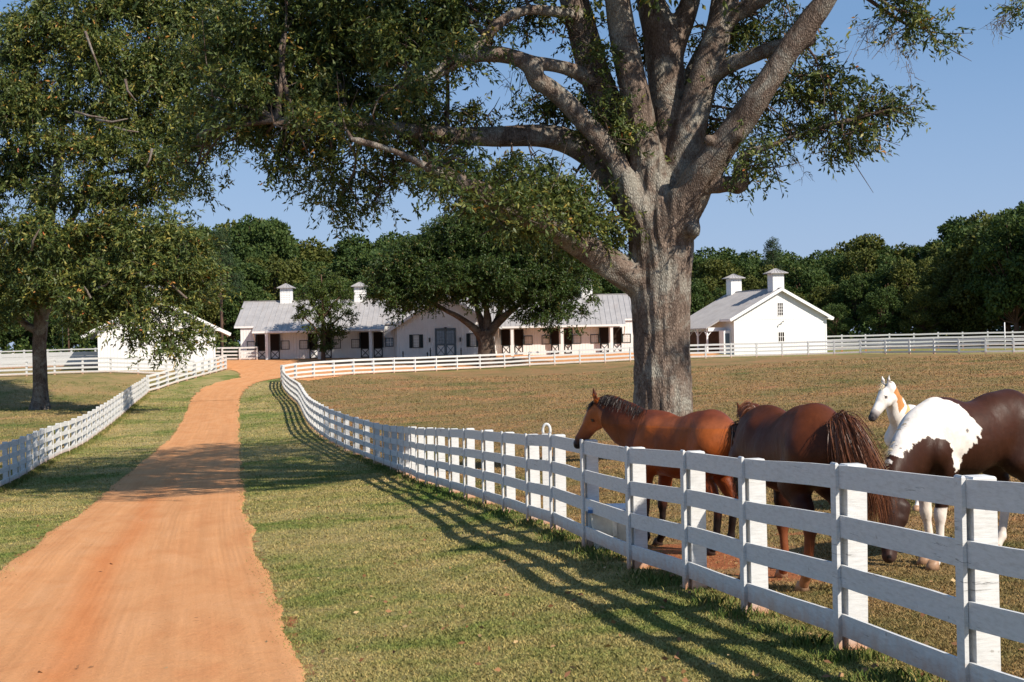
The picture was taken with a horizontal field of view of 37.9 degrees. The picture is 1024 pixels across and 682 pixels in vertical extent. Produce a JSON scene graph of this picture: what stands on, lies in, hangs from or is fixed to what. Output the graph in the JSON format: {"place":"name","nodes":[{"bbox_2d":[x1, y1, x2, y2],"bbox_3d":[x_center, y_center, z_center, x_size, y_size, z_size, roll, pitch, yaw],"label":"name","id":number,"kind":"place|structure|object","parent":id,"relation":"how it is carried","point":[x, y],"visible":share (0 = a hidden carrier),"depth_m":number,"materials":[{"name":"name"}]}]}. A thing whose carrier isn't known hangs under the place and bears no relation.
{"place":"outdoors","nodes":[
{"label":"outdoors","id":0,"kind":"place"},
{"bbox_2d":[0,392,153,492],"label":"grass strip","id":1,"kind":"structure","parent":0,"point":[23,478],"depth_m":64.70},
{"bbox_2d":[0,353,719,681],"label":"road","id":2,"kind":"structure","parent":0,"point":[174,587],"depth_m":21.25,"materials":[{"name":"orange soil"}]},
{"bbox_2d":[0,334,1023,681],"bbox_3d":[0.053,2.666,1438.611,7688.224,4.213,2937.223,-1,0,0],"label":"ground","id":3,"kind":"structure","parent":0,"point":[116,380],"depth_m":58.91,"materials":[{"name":"green plant"}]},
{"bbox_2d":[0,301,10,347],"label":"tree","id":4,"kind":"object","parent":3,"relation":"on","point":[3,338],"visible":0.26,"depth_m":190.68,"materials":[{"name":"green plant"}]},
{"bbox_2d":[8,300,57,352],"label":"tree","id":5,"kind":"object","parent":3,"relation":"on","point":[24,331],"visible":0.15,"depth_m":190.92,"materials":[{"name":"green plant"}]},
{"bbox_2d":[0,348,97,356],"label":"field fence","id":6,"kind":"object","parent":3,"relation":"on","point":[48,350],"visible":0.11,"depth_m":158.49,"materials":[{"name":"white paint"}]},
{"bbox_2d":[0,351,97,369],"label":"pen wall","id":7,"kind":"structure","parent":3,"relation":"on","point":[28,356],"depth_m":143.39,"materials":[{"name":"white paint"}]},
{"bbox_2d":[52,304,86,347],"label":"tree","id":8,"kind":"object","parent":3,"relation":"on","point":[75,340],"visible":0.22,"depth_m":185.21,"materials":[{"name":"green plant"}]},
{"bbox_2d":[0,375,148,485],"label":"roadside fence","id":9,"kind":"object","parent":3,"relation":"on","point":[124,401],"visible":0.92,"depth_m":65.03,"materials":[{"name":"white paint"}]},
{"bbox_2d":[78,306,111,346],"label":"tree","id":10,"kind":"object","parent":3,"relation":"on","point":[90,342],"visible":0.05,"depth_m":191.05,"materials":[{"name":"green plant"}]},
{"bbox_2d":[0,357,194,375],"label":"field fence","id":11,"kind":"object","parent":3,"relation":"on","point":[110,366],"visible":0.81,"depth_m":133.40,"materials":[{"name":"white paint"}]},
{"bbox_2d":[0,0,256,409],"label":"oak tree","id":12,"kind":"object","parent":3,"relation":"on","point":[125,80],"visible":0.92,"depth_m":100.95,"materials":[{"name":"green plant"}]},
{"bbox_2d":[81,285,230,369],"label":"barn","id":13,"kind":"structure","parent":3,"relation":"on","point":[109,351],"depth_m":140.20,"materials":[{"name":"white paint"},{"name":"grey metal"}]},
{"bbox_2d":[163,291,199,316],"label":"tree","id":14,"kind":"object","parent":3,"relation":"on","point":[188,303],"visible":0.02,"depth_m":180.55,"materials":[{"name":"green plant"}]},
{"bbox_2d":[148,355,226,391],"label":"roadside fence","id":15,"kind":"object","parent":3,"relation":"on","point":[186,374],"visible":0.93,"depth_m":130.80,"materials":[{"name":"white paint"}]},
{"bbox_2d":[185,223,229,252],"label":"tree","id":16,"kind":"object","parent":3,"relation":"on","point":[215,227],"depth_m":252.29,"materials":[{"name":"green plant"}]},
{"bbox_2d":[194,281,225,345],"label":"tree","id":17,"kind":"object","parent":3,"relation":"on","point":[211,313],"visible":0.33,"depth_m":183.16,"materials":[{"name":"green plant"}]},
{"bbox_2d":[201,225,245,349],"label":"pine tree","id":18,"kind":"object","parent":3,"relation":"on","point":[228,258],"visible":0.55,"depth_m":175.62,"materials":[{"name":"green plant"}]},
{"bbox_2d":[191,257,274,346],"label":"tree","id":19,"kind":"object","parent":3,"relation":"on","point":[250,271],"visible":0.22,"depth_m":194.63,"materials":[{"name":"green plant"}]},
{"bbox_2d":[215,347,257,359],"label":"yard fence","id":20,"kind":"object","parent":3,"relation":"on","point":[239,354],"visible":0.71,"depth_m":160.49,"materials":[{"name":"white paint"}]},
{"bbox_2d":[210,217,266,245],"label":"tree","id":21,"kind":"object","parent":3,"relation":"on","point":[233,223],"visible":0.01,"depth_m":250.21,"materials":[{"name":"green plant"}]},
{"bbox_2d":[223,280,266,339],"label":"tree","id":22,"kind":"object","parent":3,"relation":"on","point":[250,293],"visible":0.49,"depth_m":183.59,"materials":[{"name":"green plant"}]},
{"bbox_2d":[221,242,276,285],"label":"tree","id":23,"kind":"object","parent":3,"relation":"on","point":[263,254],"visible":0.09,"depth_m":221.26,"materials":[{"name":"green plant"}]},
{"bbox_2d":[224,213,300,261],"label":"tree","id":24,"kind":"object","parent":3,"relation":"on","point":[276,232],"visible":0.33,"depth_m":228.76,"materials":[{"name":"green plant"}]},
{"bbox_2d":[225,220,313,269],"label":"tree","id":25,"kind":"object","parent":3,"relation":"on","point":[261,245],"visible":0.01,"depth_m":245.46,"materials":[{"name":"green plant"}]},
{"bbox_2d":[243,256,309,300],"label":"tree","id":26,"kind":"object","parent":3,"relation":"on","point":[280,275],"visible":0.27,"depth_m":206.74,"materials":[{"name":"green plant"}]},
{"bbox_2d":[263,251,305,295],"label":"tree","id":27,"kind":"object","parent":3,"relation":"on","point":[274,255],"visible":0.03,"depth_m":222.47,"materials":[{"name":"green plant"}]},
{"bbox_2d":[293,281,314,299],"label":"tree","id":28,"kind":"object","parent":3,"relation":"on","point":[300,285],"visible":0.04,"depth_m":198.55,"materials":[{"name":"green plant"}]},
{"bbox_2d":[290,236,334,268],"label":"tree","id":29,"kind":"object","parent":3,"relation":"on","point":[314,253],"visible":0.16,"depth_m":248.28,"materials":[{"name":"green plant"}]},
{"bbox_2d":[300,260,331,284],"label":"tree","id":30,"kind":"object","parent":3,"relation":"on","point":[310,270],"visible":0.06,"depth_m":228.67,"materials":[{"name":"green plant"}]},
{"bbox_2d":[291,270,359,360],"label":"young tree","id":31,"kind":"object","parent":3,"relation":"on","point":[319,292],"visible":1,"depth_m":156.66,"materials":[{"name":"green plant"}]},
{"bbox_2d":[315,265,361,290],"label":"tree","id":32,"kind":"object","parent":3,"relation":"on","point":[342,275],"visible":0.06,"depth_m":217.73,"materials":[{"name":"green plant"}]},
{"bbox_2d":[324,277,353,298],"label":"tree","id":33,"kind":"object","parent":3,"relation":"on","point":[348,284],"visible":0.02,"depth_m":204.34,"materials":[{"name":"green plant"}]},
{"bbox_2d":[325,242,363,269],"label":"tree","id":34,"kind":"object","parent":3,"relation":"on","point":[337,253],"visible":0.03,"depth_m":254.41,"materials":[{"name":"green plant"}]},
{"bbox_2d":[322,245,382,298],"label":"tree","id":35,"kind":"object","parent":3,"relation":"on","point":[363,256],"visible":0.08,"depth_m":216.60,"materials":[{"name":"green plant"}]},
{"bbox_2d":[351,274,373,298],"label":"tree","id":36,"kind":"object","parent":3,"relation":"on","point":[361,279],"visible":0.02,"depth_m":206.78,"materials":[{"name":"green plant"}]},
{"bbox_2d":[336,230,398,274],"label":"tree","id":37,"kind":"object","parent":3,"relation":"on","point":[346,243],"visible":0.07,"depth_m":253.28,"materials":[{"name":"green plant"}]},
{"bbox_2d":[372,233,410,249],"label":"tree","id":38,"kind":"object","parent":3,"relation":"on","point":[380,242],"visible":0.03,"depth_m":247.18,"materials":[{"name":"green plant"}]},
{"bbox_2d":[234,280,633,359],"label":"stable","id":39,"kind":"structure","parent":3,"relation":"on","point":[269,329],"depth_m":161.54,"materials":[{"name":"grey metal"}]},
{"bbox_2d":[281,340,289,349],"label":"window","id":40,"kind":"structure","parent":39,"relation":"in","point":[285,345],"depth_m":161.53,"materials":[{"name":"white glass"}]},
{"bbox_2d":[299,340,307,348],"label":"window","id":41,"kind":"structure","parent":39,"relation":"in","point":[303,344],"depth_m":161.53,"materials":[{"name":"white glass"}]},
{"bbox_2d":[413,334,419,347],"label":"window","id":42,"kind":"structure","parent":39,"relation":"in","point":[416,338],"depth_m":159.68,"materials":[{"name":"grey paint"}]},
{"bbox_2d":[436,329,445,355],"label":"door","id":43,"kind":"structure","parent":39,"relation":"in","point":[440,333],"depth_m":159.65,"materials":[{"name":"blue paint"}]},
{"bbox_2d":[445,329,454,355],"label":"door","id":44,"kind":"structure","parent":39,"relation":"in","point":[450,333],"depth_m":159.65,"materials":[{"name":"blue paint"}]},
{"bbox_2d":[470,333,476,346],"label":"window","id":45,"kind":"structure","parent":39,"relation":"in","point":[473,341],"depth_m":159.68,"materials":[{"name":"white glass"}]},
{"bbox_2d":[524,336,532,344],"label":"window","id":46,"kind":"structure","parent":39,"relation":"in","point":[528,340],"depth_m":161.53,"materials":[{"name":"white glass"}]},
{"bbox_2d":[590,334,598,342],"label":"window","id":47,"kind":"structure","parent":39,"relation":"in","point":[594,338],"depth_m":161.53,"materials":[{"name":"white glass"}]},
{"bbox_2d":[355,202,603,365],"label":"round tree","id":48,"kind":"object","parent":3,"relation":"on","point":[439,262],"visible":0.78,"depth_m":146.53,"materials":[{"name":"green plant"}]},
{"bbox_2d":[0,320,1019,364],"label":"undergrowth","id":49,"kind":"object","parent":3,"relation":"on","point":[851,332],"visible":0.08,"depth_m":182.21,"materials":[{"name":"green plant"}]},
{"bbox_2d":[13,454,1023,681],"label":"fallen leaves","id":50,"kind":"object","parent":3,"relation":"on","point":[685,679],"visible":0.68,"depth_m":13.55,"materials":[{"name":"brown plant"}]},
{"bbox_2d":[541,423,552,523],"bbox_3d":[0.553,2.073,23.350,0.160,1.592,0.044,-1,0,0],"label":"post","id":51,"kind":"object","parent":3,"relation":"on","point":[545,477],"visible":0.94,"depth_m":23.33,"materials":[{"name":"white paint"}]},
{"bbox_2d":[128,0,1013,415],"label":"oak tree","id":52,"kind":"object","parent":3,"relation":"on","point":[654,152],"visible":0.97,"depth_m":40.05,"materials":[{"name":"green plant"}]},
{"bbox_2d":[984,0,1023,39],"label":"overhanging branch","id":53,"kind":"object","parent":52,"relation":"attached to","point":[1009,9],"visible":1,"depth_m":34.06,"materials":[{"name":"green plant"}]},
{"bbox_2d":[594,274,617,293],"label":"tree","id":54,"kind":"object","parent":3,"relation":"on","point":[606,285],"visible":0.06,"depth_m":221.51,"materials":[{"name":"green plant"}]},
{"bbox_2d":[588,503,625,548],"bbox_3d":[1.387,2.481,20.000,0.770,0.545,0.630,-1,0,0],"label":"water trough","id":55,"kind":"object","parent":3,"relation":"on","point":[609,527],"visible":0.41,"depth_m":19.75,"materials":[{"name":"grey metal"}]},
{"bbox_2d":[342,451,948,681],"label":"fence foot grass","id":56,"kind":"structure","parent":3,"relation":"on","point":[845,656],"depth_m":14.46,"materials":[{"name":"green plant"}]},
{"bbox_2d":[280,338,1023,381],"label":"paddock fence","id":57,"kind":"object","parent":3,"relation":"on","point":[479,362],"visible":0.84,"depth_m":145.56,"materials":[{"name":"white paint"}]},
{"bbox_2d":[282,365,1023,681],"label":"paddock fence","id":58,"kind":"object","parent":3,"relation":"on","point":[977,556],"visible":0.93,"depth_m":13.20,"materials":[{"name":"white paint"}]},
{"bbox_2d":[573,388,769,555],"bbox_3d":[2.092,1.659,19.299,0.768,2.099,3.240,-1,0,-37],"label":"horse","id":59,"kind":"object","parent":3,"relation":"on","point":[621,422],"visible":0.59,"depth_m":19.14},
{"bbox_2d":[690,278,713,315],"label":"tree","id":60,"kind":"object","parent":3,"relation":"on","point":[697,294],"visible":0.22,"depth_m":204.96,"materials":[{"name":"green plant"}]},
{"bbox_2d":[692,247,740,288],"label":"tree","id":61,"kind":"object","parent":3,"relation":"on","point":[724,253],"visible":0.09,"depth_m":253.06,"materials":[{"name":"green plant"}]},
{"bbox_2d":[708,287,725,304],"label":"tree","id":62,"kind":"object","parent":3,"relation":"on","point":[715,291],"visible":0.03,"depth_m":198.93,"materials":[{"name":"green plant"}]},
{"bbox_2d":[691,258,745,307],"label":"tree","id":63,"kind":"object","parent":3,"relation":"on","point":[719,272],"visible":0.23,"depth_m":224.66,"materials":[{"name":"green plant"}]},
{"bbox_2d":[719,258,760,289],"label":"tree","id":64,"kind":"object","parent":3,"relation":"on","point":[747,269],"visible":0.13,"depth_m":229.93,"materials":[{"name":"green plant"}]},
{"bbox_2d":[741,275,767,289],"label":"tree","id":65,"kind":"object","parent":3,"relation":"on","point":[751,282],"visible":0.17,"depth_m":200.27,"materials":[{"name":"green plant"}]},
{"bbox_2d":[690,268,833,354],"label":"barn","id":66,"kind":"structure","parent":3,"relation":"on","point":[775,311],"depth_m":158.40,"materials":[{"name":"grey metal"}]},
{"bbox_2d":[777,302,783,315],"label":"window","id":67,"kind":"structure","parent":66,"relation":"in","point":[780,312],"depth_m":157.98,"materials":[{"name":"grey"}]},
{"bbox_2d":[738,250,793,280],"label":"tree","id":68,"kind":"object","parent":3,"relation":"on","point":[760,261],"visible":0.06,"depth_m":246.60,"materials":[{"name":"green plant"}]},
{"bbox_2d":[759,235,784,283],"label":"pine tree","id":69,"kind":"object","parent":3,"relation":"on","point":[774,257],"visible":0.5,"depth_m":237.65,"materials":[{"name":"green plant"}]},
{"bbox_2d":[747,264,801,289],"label":"tree","id":70,"kind":"object","parent":3,"relation":"on","point":[765,268],"visible":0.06,"depth_m":228.13,"materials":[{"name":"green plant"}]},
{"bbox_2d":[773,249,815,267],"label":"tree","id":71,"kind":"object","parent":3,"relation":"on","point":[788,254],"visible":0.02,"depth_m":250.25,"materials":[{"name":"green plant"}]},
{"bbox_2d":[783,260,835,305],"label":"tree","id":72,"kind":"object","parent":3,"relation":"on","point":[810,278],"visible":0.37,"depth_m":220.79,"materials":[{"name":"green plant"}]},
{"bbox_2d":[794,254,836,281],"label":"tree","id":73,"kind":"object","parent":3,"relation":"on","point":[812,260],"visible":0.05,"depth_m":243.53,"materials":[{"name":"green plant"}]},
{"bbox_2d":[728,400,907,591],"bbox_3d":[2.913,1.600,15.834,1.016,1.946,3.458,-1,0,-20],"label":"horse","id":74,"kind":"object","parent":3,"relation":"on","point":[819,433],"visible":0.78,"depth_m":14.87},
{"bbox_2d":[806,284,853,325],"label":"tree","id":75,"kind":"object","parent":3,"relation":"on","point":[818,294],"visible":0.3,"depth_m":196.51,"materials":[{"name":"green plant"}]},
{"bbox_2d":[809,250,858,267],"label":"tree","id":76,"kind":"object","parent":3,"relation":"on","point":[816,255],"visible":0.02,"depth_m":250.41,"materials":[{"name":"green plant"}]},
{"bbox_2d":[814,255,858,320],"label":"tree","id":77,"kind":"object","parent":3,"relation":"on","point":[830,268],"visible":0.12,"depth_m":230.61,"materials":[{"name":"green plant"}]},
{"bbox_2d":[822,303,855,346],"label":"tree","id":78,"kind":"object","parent":3,"relation":"on","point":[835,310],"visible":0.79,"depth_m":178.77,"materials":[{"name":"green plant"}]},
{"bbox_2d":[832,272,873,334],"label":"tree","id":79,"kind":"object","parent":3,"relation":"on","point":[852,295],"visible":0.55,"depth_m":193.42,"materials":[{"name":"green plant"}]},
{"bbox_2d":[823,233,885,331],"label":"tree","id":80,"kind":"object","parent":3,"relation":"on","point":[865,241],"visible":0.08,"depth_m":253.82,"materials":[{"name":"green plant"}]},
{"bbox_2d":[836,247,890,327],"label":"tree","id":81,"kind":"object","parent":3,"relation":"on","point":[865,262],"visible":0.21,"depth_m":227.32,"materials":[{"name":"green plant"}]},
{"bbox_2d":[858,286,904,345],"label":"tree","id":82,"kind":"object","parent":3,"relation":"on","point":[872,305],"visible":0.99,"depth_m":176.18,"materials":[{"name":"green plant"}]},
{"bbox_2d":[870,245,900,273],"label":"tree","id":83,"kind":"object","parent":3,"relation":"on","point":[886,248],"visible":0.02,"depth_m":252.88,"materials":[{"name":"green plant"}]},
{"bbox_2d":[861,264,918,320],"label":"tree","id":84,"kind":"object","parent":3,"relation":"on","point":[881,274],"visible":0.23,"depth_m":192.13,"materials":[{"name":"green plant"}]},
{"bbox_2d":[868,376,918,511],"bbox_3d":[6.128,1.511,22.543,0.685,2.070,2.684,-1,0,36],"label":"horse","id":85,"kind":"object","parent":3,"relation":"on","point":[890,399],"visible":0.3,"depth_m":21.78},
{"bbox_2d":[868,253,923,286],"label":"tree","id":86,"kind":"object","parent":3,"relation":"on","point":[880,259],"visible":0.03,"depth_m":220.10,"materials":[{"name":"green plant"}]},
{"bbox_2d":[886,241,920,327],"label":"tree","id":87,"kind":"object","parent":3,"relation":"on","point":[898,252],"visible":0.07,"depth_m":251.80,"materials":[{"name":"green plant"}]},
{"bbox_2d":[887,256,937,331],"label":"tree","id":88,"kind":"object","parent":3,"relation":"on","point":[902,273],"visible":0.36,"depth_m":189.42,"materials":[{"name":"green plant"}]},
{"bbox_2d":[903,245,938,263],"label":"tree","id":89,"kind":"object","parent":3,"relation":"on","point":[914,259],"visible":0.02,"depth_m":249.71,"materials":[{"name":"green plant"}]},
{"bbox_2d":[897,284,949,337],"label":"tree","id":90,"kind":"object","parent":3,"relation":"on","point":[921,318],"visible":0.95,"depth_m":173.81,"materials":[{"name":"green plant"}]},
{"bbox_2d":[827,331,1023,351],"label":"field fence","id":91,"kind":"object","parent":3,"relation":"on","point":[938,337],"visible":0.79,"depth_m":157.67,"materials":[{"name":"white paint"}]},
{"bbox_2d":[914,239,943,263],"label":"tree","id":92,"kind":"object","parent":3,"relation":"on","point":[926,247],"visible":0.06,"depth_m":246.03,"materials":[{"name":"green plant"}]},
{"bbox_2d":[928,241,946,264],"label":"tree","id":93,"kind":"object","parent":3,"relation":"on","point":[934,252],"visible":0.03,"depth_m":223.51,"materials":[{"name":"green plant"}]},
{"bbox_2d":[920,254,958,342],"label":"tree","id":94,"kind":"object","parent":3,"relation":"on","point":[932,270],"visible":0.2,"depth_m":179.44,"materials":[{"name":"green plant"}]},
{"bbox_2d":[879,389,1023,570],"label":"horse","id":95,"kind":"object","parent":3,"relation":"on","point":[952,437],"visible":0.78,"depth_m":16.64},
{"bbox_2d":[937,224,979,335],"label":"tree","id":96,"kind":"object","parent":3,"relation":"on","point":[954,240],"visible":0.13,"depth_m":178.95,"materials":[{"name":"green plant"}]},
{"bbox_2d":[929,260,994,342],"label":"tree","id":97,"kind":"object","parent":3,"relation":"on","point":[944,278],"visible":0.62,"depth_m":174.82,"materials":[{"name":"green plant"}]},
{"bbox_2d":[932,213,997,242],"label":"tree","id":98,"kind":"object","parent":3,"relation":"on","point":[943,228],"visible":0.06,"depth_m":248.96,"materials":[{"name":"green plant"}]},
{"bbox_2d":[950,244,1004,342],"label":"tree","id":99,"kind":"object","parent":3,"relation":"on","point":[959,259],"visible":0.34,"depth_m":174.10,"materials":[{"name":"green plant"}]},
{"bbox_2d":[964,210,1002,326],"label":"tree","id":100,"kind":"object","parent":3,"relation":"on","point":[977,215],"visible":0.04,"depth_m":245.96,"materials":[{"name":"green plant"}]},
{"bbox_2d":[950,216,1023,341],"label":"tree","id":101,"kind":"object","parent":3,"relation":"on","point":[967,243],"visible":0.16,"depth_m":172.02,"materials":[{"name":"green plant"}]},
{"bbox_2d":[964,218,1023,341],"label":"tree","id":102,"kind":"object","parent":3,"relation":"on","point":[967,286],"visible":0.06,"depth_m":171.58,"materials":[{"name":"green plant"}]},
{"bbox_2d":[970,209,1023,345],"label":"tree","id":103,"kind":"object","parent":3,"relation":"on","point":[1005,290],"visible":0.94,"depth_m":163.58,"materials":[{"name":"green plant"}]},
{"bbox_2d":[992,200,1023,220],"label":"tree","id":104,"kind":"object","parent":3,"relation":"on","point":[1020,208],"visible":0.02,"depth_m":222.47,"materials":[{"name":"green plant"}]},
{"bbox_2d":[1005,213,1023,281],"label":"tree","id":105,"kind":"object","parent":3,"relation":"on","point":[1020,259],"visible":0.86,"depth_m":160.00,"materials":[{"name":"green plant"}]},
{"bbox_2d":[0,0,1023,350],"label":"sky","id":106,"kind":"structure","parent":0,"point":[970,160],"materials":[{"name":"blue"}]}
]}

